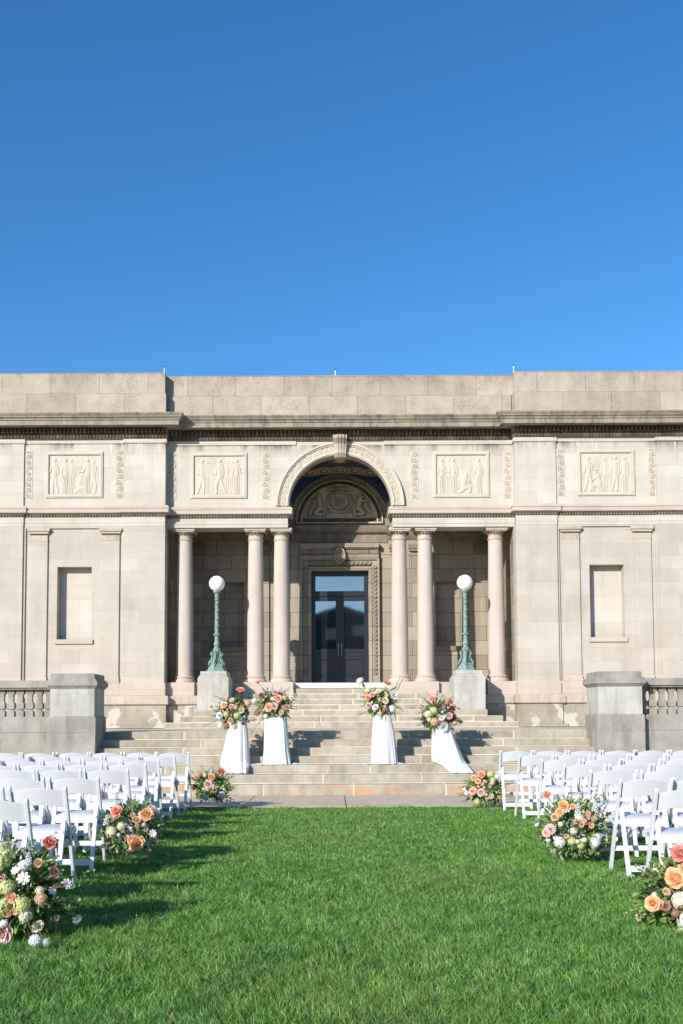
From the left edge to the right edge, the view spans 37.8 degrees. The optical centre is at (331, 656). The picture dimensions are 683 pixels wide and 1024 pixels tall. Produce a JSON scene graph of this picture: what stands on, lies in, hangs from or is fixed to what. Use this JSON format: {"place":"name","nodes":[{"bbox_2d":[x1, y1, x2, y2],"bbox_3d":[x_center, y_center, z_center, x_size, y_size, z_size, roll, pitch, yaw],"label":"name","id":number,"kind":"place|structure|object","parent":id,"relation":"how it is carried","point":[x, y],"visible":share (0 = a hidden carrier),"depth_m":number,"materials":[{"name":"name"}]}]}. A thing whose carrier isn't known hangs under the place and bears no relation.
{"place":"outdoors","nodes":[
{"label":"outdoors","id":0,"kind":"place"},
{"bbox_2d":[0,365,682,727],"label":"museum building","id":1,"kind":"structure","parent":0,"point":[341,531],"depth_m":25.97,"materials":[{"name":"stone"}]},
{"bbox_2d":[311,571,368,682],"bbox_3d":[0.247,-0.770,28.383,1.620,3.300,0.362,0,-4,0],"label":"door","id":2,"kind":"structure","parent":1,"relation":"in","point":[339,600],"depth_m":28.28,"materials":[{"name":"black paint"}]},
{"bbox_2d":[0,804,682,1023],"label":"lawn","id":3,"kind":"structure","parent":0,"point":[307,1006],"depth_m":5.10,"materials":[{"name":"plant"}]},
{"bbox_2d":[0,787,11,840],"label":"folding chair","id":4,"kind":"object","parent":3,"relation":"on","point":[5,827],"visible":0.51,"depth_m":7.46,"materials":[{"name":"white plastic"}]},
{"bbox_2d":[0,752,20,757],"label":"folding chair","id":5,"kind":"object","parent":3,"relation":"on","point":[2,755],"visible":0.24,"depth_m":13.25,"materials":[{"name":"white plastic"}]},
{"bbox_2d":[0,764,23,835],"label":"folding chair","id":6,"kind":"object","parent":3,"relation":"on","point":[4,768],"visible":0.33,"depth_m":10.44,"materials":[{"name":"white plastic"}]},
{"bbox_2d":[0,756,29,762],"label":"folding chair","id":7,"kind":"object","parent":3,"relation":"on","point":[9,759],"visible":0.21,"depth_m":12.27,"materials":[{"name":"white plastic"}]},
{"bbox_2d":[0,798,41,895],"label":"folding chair","id":8,"kind":"object","parent":3,"relation":"on","point":[13,811],"visible":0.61,"depth_m":6.46,"materials":[{"name":"white plastic"}]},
{"bbox_2d":[0,769,41,840],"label":"folding chair","id":9,"kind":"object","parent":3,"relation":"on","point":[10,774],"visible":0.32,"depth_m":9.57,"materials":[{"name":"white plastic"}]},
{"bbox_2d":[2,760,40,823],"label":"folding chair","id":10,"kind":"object","parent":3,"relation":"on","point":[22,763],"visible":0.22,"depth_m":11.32,"materials":[{"name":"white plastic"}]},
{"bbox_2d":[0,777,53,855],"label":"folding chair","id":11,"kind":"object","parent":3,"relation":"on","point":[41,815],"visible":0.4,"depth_m":8.45,"materials":[{"name":"white plastic"}]},
{"bbox_2d":[21,752,54,758],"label":"folding chair","id":12,"kind":"object","parent":3,"relation":"on","point":[35,755],"visible":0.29,"depth_m":13.23,"materials":[{"name":"white plastic"}]},
{"bbox_2d":[17,764,62,825],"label":"folding chair","id":13,"kind":"object","parent":3,"relation":"on","point":[41,768],"visible":0.24,"depth_m":10.42,"materials":[{"name":"white plastic"}]},
{"bbox_2d":[7,786,76,893],"bbox_3d":[-2.187,1.373,7.554,0.438,0.797,0.520,0,-4,0],"label":"folding chair","id":14,"kind":"object","parent":3,"relation":"on","point":[48,797],"visible":0.65,"depth_m":7.43,"materials":[{"name":"white plastic"}]},
{"bbox_2d":[0,831,94,946],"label":"flower arrangement","id":15,"kind":"object","parent":3,"relation":"on","point":[26,871],"visible":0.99,"depth_m":5.88,"materials":[{"name":"multicoloured plant"}]},
{"bbox_2d":[30,755,66,813],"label":"folding chair","id":16,"kind":"object","parent":3,"relation":"on","point":[46,759],"visible":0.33,"depth_m":12.32,"materials":[{"name":"white plastic"}]},
{"bbox_2d":[35,769,85,852],"bbox_3d":[-2.617,1.483,9.690,0.438,0.797,0.520,0,-4,-2],"label":"folding chair","id":17,"kind":"object","parent":3,"relation":"on","point":[79,802],"visible":0.45,"depth_m":9.56,"materials":[{"name":"white plastic"}]},
{"bbox_2d":[41,759,80,824],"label":"folding chair","id":18,"kind":"object","parent":3,"relation":"on","point":[64,763],"visible":0.29,"depth_m":11.30,"materials":[{"name":"white plastic"}]},
{"bbox_2d":[56,752,88,758],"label":"folding chair","id":19,"kind":"object","parent":3,"relation":"on","point":[72,755],"visible":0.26,"depth_m":13.27,"materials":[{"name":"white plastic"}]},
{"bbox_2d":[47,776,106,871],"bbox_3d":[-2.191,1.426,8.605,0.438,0.797,0.520,0,-4,-1],"label":"folding chair","id":20,"kind":"object","parent":3,"relation":"on","point":[81,785],"visible":0.8,"depth_m":8.48,"materials":[{"name":"white plastic"}]},
{"bbox_2d":[60,764,106,839],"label":"folding chair","id":21,"kind":"object","parent":3,"relation":"on","point":[76,768],"visible":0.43,"depth_m":10.45,"materials":[{"name":"white plastic"}]},
{"bbox_2d":[67,755,105,801],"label":"folding chair","id":22,"kind":"object","parent":3,"relation":"on","point":[85,758],"visible":0.22,"depth_m":12.30,"materials":[{"name":"white plastic"}]},
{"bbox_2d":[82,759,121,825],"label":"folding chair","id":23,"kind":"object","parent":3,"relation":"on","point":[117,788],"visible":0.31,"depth_m":11.31,"materials":[{"name":"white plastic"}]},
{"bbox_2d":[89,752,122,759],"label":"folding chair","id":24,"kind":"object","parent":3,"relation":"on","point":[108,755],"visible":0.25,"depth_m":13.25,"materials":[{"name":"white plastic"}]},
{"bbox_2d":[83,769,133,852],"bbox_3d":[-2.164,1.482,9.705,0.438,0.797,0.520,0,-4,-1],"label":"folding chair","id":25,"kind":"object","parent":3,"relation":"on","point":[113,777],"visible":0.6,"depth_m":9.58,"materials":[{"name":"white plastic"}]},
{"bbox_2d":[103,755,141,815],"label":"folding chair","id":26,"kind":"object","parent":3,"relation":"on","point":[135,781],"visible":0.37,"depth_m":12.30,"materials":[{"name":"white plastic"}]},
{"bbox_2d":[85,792,164,859],"bbox_3d":[-1.774,1.455,8.679,0.672,0.579,0.479,0,-4,0],"label":"flower arrangement","id":27,"kind":"object","parent":3,"relation":"on","point":[138,816],"visible":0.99,"depth_m":8.55,"materials":[{"name":"multicoloured plant"}]},
{"bbox_2d":[105,763,150,838],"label":"folding chair","id":28,"kind":"object","parent":3,"relation":"on","point":[137,771],"visible":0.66,"depth_m":10.50,"materials":[{"name":"white plastic"}]},
{"bbox_2d":[123,752,156,804],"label":"folding chair","id":29,"kind":"object","parent":3,"relation":"on","point":[150,776],"visible":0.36,"depth_m":13.27,"materials":[{"name":"white plastic"}]},
{"bbox_2d":[121,759,162,825],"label":"folding chair","id":30,"kind":"object","parent":3,"relation":"on","point":[153,767],"visible":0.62,"depth_m":11.31,"materials":[{"name":"white plastic"}]},
{"bbox_2d":[140,755,179,819],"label":"folding chair","id":31,"kind":"object","parent":3,"relation":"on","point":[168,762],"visible":0.66,"depth_m":12.33,"materials":[{"name":"white plastic"}]},
{"bbox_2d":[156,752,191,811],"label":"folding chair","id":32,"kind":"object","parent":3,"relation":"on","point":[183,758],"visible":0.73,"depth_m":13.24,"materials":[{"name":"white plastic"}]},
{"bbox_2d":[184,766,239,803],"bbox_3d":[-1.612,1.731,13.466,0.746,0.523,0.457,0,-4,0],"label":"flower arrangement","id":33,"kind":"object","parent":3,"relation":"on","point":[204,785],"visible":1,"depth_m":13.37,"materials":[{"name":"multicoloured plant"}]},
{"bbox_2d":[456,768,514,806],"bbox_3d":[2.071,1.767,13.462,0.758,0.536,0.506,0,-4,0],"label":"flower arrangement","id":34,"kind":"object","parent":3,"relation":"on","point":[479,780],"visible":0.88,"depth_m":13.33,"materials":[{"name":"multicoloured plant"}]},
{"bbox_2d":[497,750,532,809],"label":"folding chair","id":35,"kind":"object","parent":3,"relation":"on","point":[509,756],"visible":0.78,"depth_m":13.26,"materials":[{"name":"white plastic"}]},
{"bbox_2d":[514,754,553,818],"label":"folding chair","id":36,"kind":"object","parent":3,"relation":"on","point":[530,760],"visible":0.72,"depth_m":12.23,"materials":[{"name":"white plastic"}]},
{"bbox_2d":[531,750,566,808],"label":"folding chair","id":37,"kind":"object","parent":3,"relation":"on","point":[536,774],"visible":0.46,"depth_m":13.26,"materials":[{"name":"white plastic"}]},
{"bbox_2d":[537,758,580,825],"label":"folding chair","id":38,"kind":"object","parent":3,"relation":"on","point":[552,766],"visible":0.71,"depth_m":11.10,"materials":[{"name":"white plastic"}]},
{"bbox_2d":[552,754,590,801],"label":"folding chair","id":39,"kind":"object","parent":3,"relation":"on","point":[557,780],"visible":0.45,"depth_m":12.24,"materials":[{"name":"white plastic"}]},
{"bbox_2d":[533,781,614,860],"bbox_3d":[2.123,1.431,8.722,0.772,0.686,0.538,0,-4,0],"label":"flower arrangement","id":40,"kind":"object","parent":3,"relation":"on","point":[550,832],"visible":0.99,"depth_m":8.59,"materials":[{"name":"multicoloured plant"}]},
{"bbox_2d":[558,763,607,842],"bbox_3d":[2.581,1.490,10.265,0.438,0.797,0.520,0,-4,1],"label":"folding chair","id":41,"kind":"object","parent":3,"relation":"on","point":[575,771],"visible":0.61,"depth_m":10.14,"materials":[{"name":"white plastic"}]},
{"bbox_2d":[567,750,600,786],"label":"folding chair","id":42,"kind":"object","parent":3,"relation":"on","point":[584,753],"visible":0.27,"depth_m":13.21,"materials":[{"name":"white plastic"}]},
{"bbox_2d":[578,758,620,828],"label":"folding chair","id":43,"kind":"object","parent":3,"relation":"on","point":[583,786],"visible":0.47,"depth_m":11.08,"materials":[{"name":"white plastic"}]},
{"bbox_2d":[592,753,628,814],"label":"folding chair","id":44,"kind":"object","parent":3,"relation":"on","point":[612,757],"visible":0.18,"depth_m":12.21,"materials":[{"name":"white plastic"}]},
{"bbox_2d":[584,769,638,856],"bbox_3d":[2.602,1.442,9.306,0.438,0.797,0.520,0,-4,2],"label":"folding chair","id":45,"kind":"object","parent":3,"relation":"on","point":[607,777],"visible":0.69,"depth_m":9.18,"materials":[{"name":"white plastic"}]},
{"bbox_2d":[601,750,634,803],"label":"folding chair","id":46,"kind":"object","parent":3,"relation":"on","point":[622,753],"visible":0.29,"depth_m":13.21,"materials":[{"name":"white plastic"}]},
{"bbox_2d":[604,763,651,841],"bbox_3d":[3.036,1.489,10.273,0.438,0.797,0.520,0,-4,0],"label":"folding chair","id":47,"kind":"object","parent":3,"relation":"on","point":[611,794],"visible":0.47,"depth_m":10.14,"materials":[{"name":"white plastic"}]},
{"bbox_2d":[608,778,673,878],"bbox_3d":[2.535,1.384,8.170,0.438,0.797,0.520,0,-4,-1],"label":"folding chair","id":48,"kind":"object","parent":3,"relation":"on","point":[643,787],"visible":0.73,"depth_m":8.05,"materials":[{"name":"white plastic"}]},
{"bbox_2d":[621,758,660,828],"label":"folding chair","id":49,"kind":"object","parent":3,"relation":"on","point":[643,762],"visible":0.26,"depth_m":11.10,"materials":[{"name":"white plastic"}]},
{"bbox_2d":[628,753,665,813],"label":"folding chair","id":50,"kind":"object","parent":3,"relation":"on","point":[651,757],"visible":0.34,"depth_m":12.19,"materials":[{"name":"white plastic"}]},
{"bbox_2d":[612,843,682,929],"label":"flower arrangement","id":51,"kind":"object","parent":3,"relation":"on","point":[664,884],"visible":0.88,"depth_m":6.14,"materials":[{"name":"multicoloured plant"}]},
{"bbox_2d":[635,750,668,777],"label":"folding chair","id":52,"kind":"object","parent":3,"relation":"on","point":[659,753],"visible":0.26,"depth_m":13.25,"materials":[{"name":"white plastic"}]},
{"bbox_2d":[634,769,682,851],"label":"folding chair","id":53,"kind":"object","parent":3,"relation":"on","point":[643,804],"visible":0.38,"depth_m":9.13,"materials":[{"name":"white plastic"}]},
{"bbox_2d":[642,788,682,901],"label":"folding chair","id":54,"kind":"object","parent":3,"relation":"on","point":[658,833],"visible":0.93,"depth_m":7.06,"materials":[{"name":"white plastic"}]},
{"bbox_2d":[648,763,682,815],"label":"folding chair","id":55,"kind":"object","parent":3,"relation":"on","point":[674,767],"visible":0.3,"depth_m":10.15,"materials":[{"name":"white plastic"}]},
{"bbox_2d":[659,777,682,856],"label":"folding chair","id":56,"kind":"object","parent":3,"relation":"on","point":[675,817],"visible":0.41,"depth_m":8.11,"materials":[{"name":"white plastic"}]},
{"bbox_2d":[662,758,682,826],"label":"folding chair","id":57,"kind":"object","parent":3,"relation":"on","point":[677,761],"visible":0.23,"depth_m":11.09,"materials":[{"name":"white plastic"}]},
{"bbox_2d":[665,753,682,761],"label":"folding chair","id":58,"kind":"object","parent":3,"relation":"on","point":[673,757],"visible":0.19,"depth_m":12.21,"materials":[{"name":"white plastic"}]},
{"bbox_2d":[669,750,682,755],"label":"folding chair","id":59,"kind":"object","parent":3,"relation":"on","point":[671,753],"visible":0.25,"depth_m":13.26,"materials":[{"name":"white plastic"}]},
{"bbox_2d":[0,0,682,375],"label":"sky","id":60,"kind":"structure","parent":0,"point":[188,187],"materials":[{"name":"blue"}]},
{"bbox_2d":[106,726,584,804],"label":"ground","id":61,"kind":"structure","parent":0,"point":[344,796],"depth_m":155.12,"materials":[{"name":"beige stone"}]},
{"bbox_2d":[0,674,107,756],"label":"stone balustrade","id":62,"kind":"object","parent":61,"relation":"on","point":[71,718],"visible":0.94,"depth_m":16.97,"materials":[{"name":"grey stone"}]},
{"bbox_2d":[98,688,613,796],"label":"stone steps","id":63,"kind":"structure","parent":61,"relation":"on","point":[330,738],"depth_m":17.27,"materials":[{"name":"stone"}]},
{"bbox_2d":[197,671,232,710],"bbox_3d":[-2.934,0.875,25.216,0.775,0.982,1.000,0,-4,0],"label":"lamp pedestal","id":64,"kind":"object","parent":63,"relation":"on","point":[211,684],"visible":0.95,"depth_m":24.72,"materials":[{"name":"stone"}]},
{"bbox_2d":[207,576,225,670],"bbox_3d":[-2.909,-0.840,25.323,0.517,2.455,0.542,0,-4,0],"label":"globe lamp","id":65,"kind":"object","parent":64,"relation":"on","point":[217,585],"visible":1,"depth_m":25.24,"materials":[{"name":"green metal"}]},
{"bbox_2d":[220,719,249,773],"bbox_3d":[-1.590,1.473,16.467,0.501,0.889,0.459,0,-4,0],"label":"draped stand","id":66,"kind":"object","parent":63,"relation":"on","point":[235,757],"visible":0.94,"depth_m":16.39,"materials":[{"name":"white fabric"}]},
{"bbox_2d":[202,687,256,730],"bbox_3d":[-1.679,0.917,16.591,0.918,0.834,0.519,0,-4,0],"label":"flower arrangement","id":67,"kind":"object","parent":66,"relation":"on","point":[238,706],"visible":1,"depth_m":16.46,"materials":[{"name":"multicoloured plant"}]},
{"bbox_2d":[250,718,304,764],"bbox_3d":[-0.865,1.399,16.542,0.977,0.778,0.323,0,-4,0],"label":"draped stand","id":68,"kind":"object","parent":63,"relation":"on","point":[276,747],"visible":0.99,"depth_m":16.42,"materials":[{"name":"white fabric"}]},
{"bbox_2d":[249,680,298,731],"bbox_3d":[-0.951,0.833,16.597,0.827,0.915,0.527,0,-4,0],"label":"flower arrangement","id":69,"kind":"object","parent":68,"relation":"on","point":[274,703],"visible":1,"depth_m":16.49,"materials":[{"name":"multicoloured plant"}]},
{"bbox_2d":[357,715,413,763],"bbox_3d":[0.860,1.372,16.541,1.006,0.818,0.322,0,-4,0],"label":"draped stand","id":70,"kind":"object","parent":63,"relation":"on","point":[383,750],"visible":1,"depth_m":16.42,"materials":[{"name":"white fabric"}]},
{"bbox_2d":[355,676,403,721],"bbox_3d":[0.797,0.686,16.606,0.814,0.797,0.502,0,-4,0],"label":"flower arrangement","id":71,"kind":"object","parent":70,"relation":"on","point":[387,699],"visible":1,"depth_m":16.48,"materials":[{"name":"multicoloured plant"}]},
{"bbox_2d":[431,727,473,772],"bbox_3d":[1.990,1.540,16.459,0.666,0.744,0.467,0,-4,0],"label":"draped stand","id":72,"kind":"object","parent":63,"relation":"on","point":[446,753],"visible":0.99,"depth_m":16.38,"materials":[{"name":"white fabric"}]},
{"bbox_2d":[414,690,465,736],"bbox_3d":[1.793,0.945,16.578,0.858,0.782,0.548,0,-4,0],"label":"flower arrangement","id":73,"kind":"object","parent":72,"relation":"on","point":[433,721],"visible":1,"depth_m":16.46,"materials":[{"name":"multicoloured plant"}]},
{"bbox_2d":[449,670,485,709],"bbox_3d":[3.441,0.849,25.216,0.775,0.982,1.000,0,-4,0],"label":"lamp pedestal","id":74,"kind":"object","parent":63,"relation":"on","point":[467,690],"visible":0.97,"depth_m":24.72,"materials":[{"name":"stone"}]},
{"bbox_2d":[457,575,474,669],"bbox_3d":[3.406,-0.866,25.323,0.517,2.455,0.542,0,-4,-6],"label":"globe lamp","id":75,"kind":"object","parent":74,"relation":"on","point":[464,583],"visible":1,"depth_m":25.24,"materials":[{"name":"green metal"}]},
{"bbox_2d":[583,671,682,752],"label":"stone balustrade","id":76,"kind":"object","parent":61,"relation":"on","point":[619,716],"visible":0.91,"depth_m":16.91,"materials":[{"name":"grey stone"}]},
{"bbox_2d":[138,795,582,807],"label":"pavement","id":77,"kind":"structure","parent":0,"point":[303,801],"depth_m":14.68,"materials":[{"name":"stone"}]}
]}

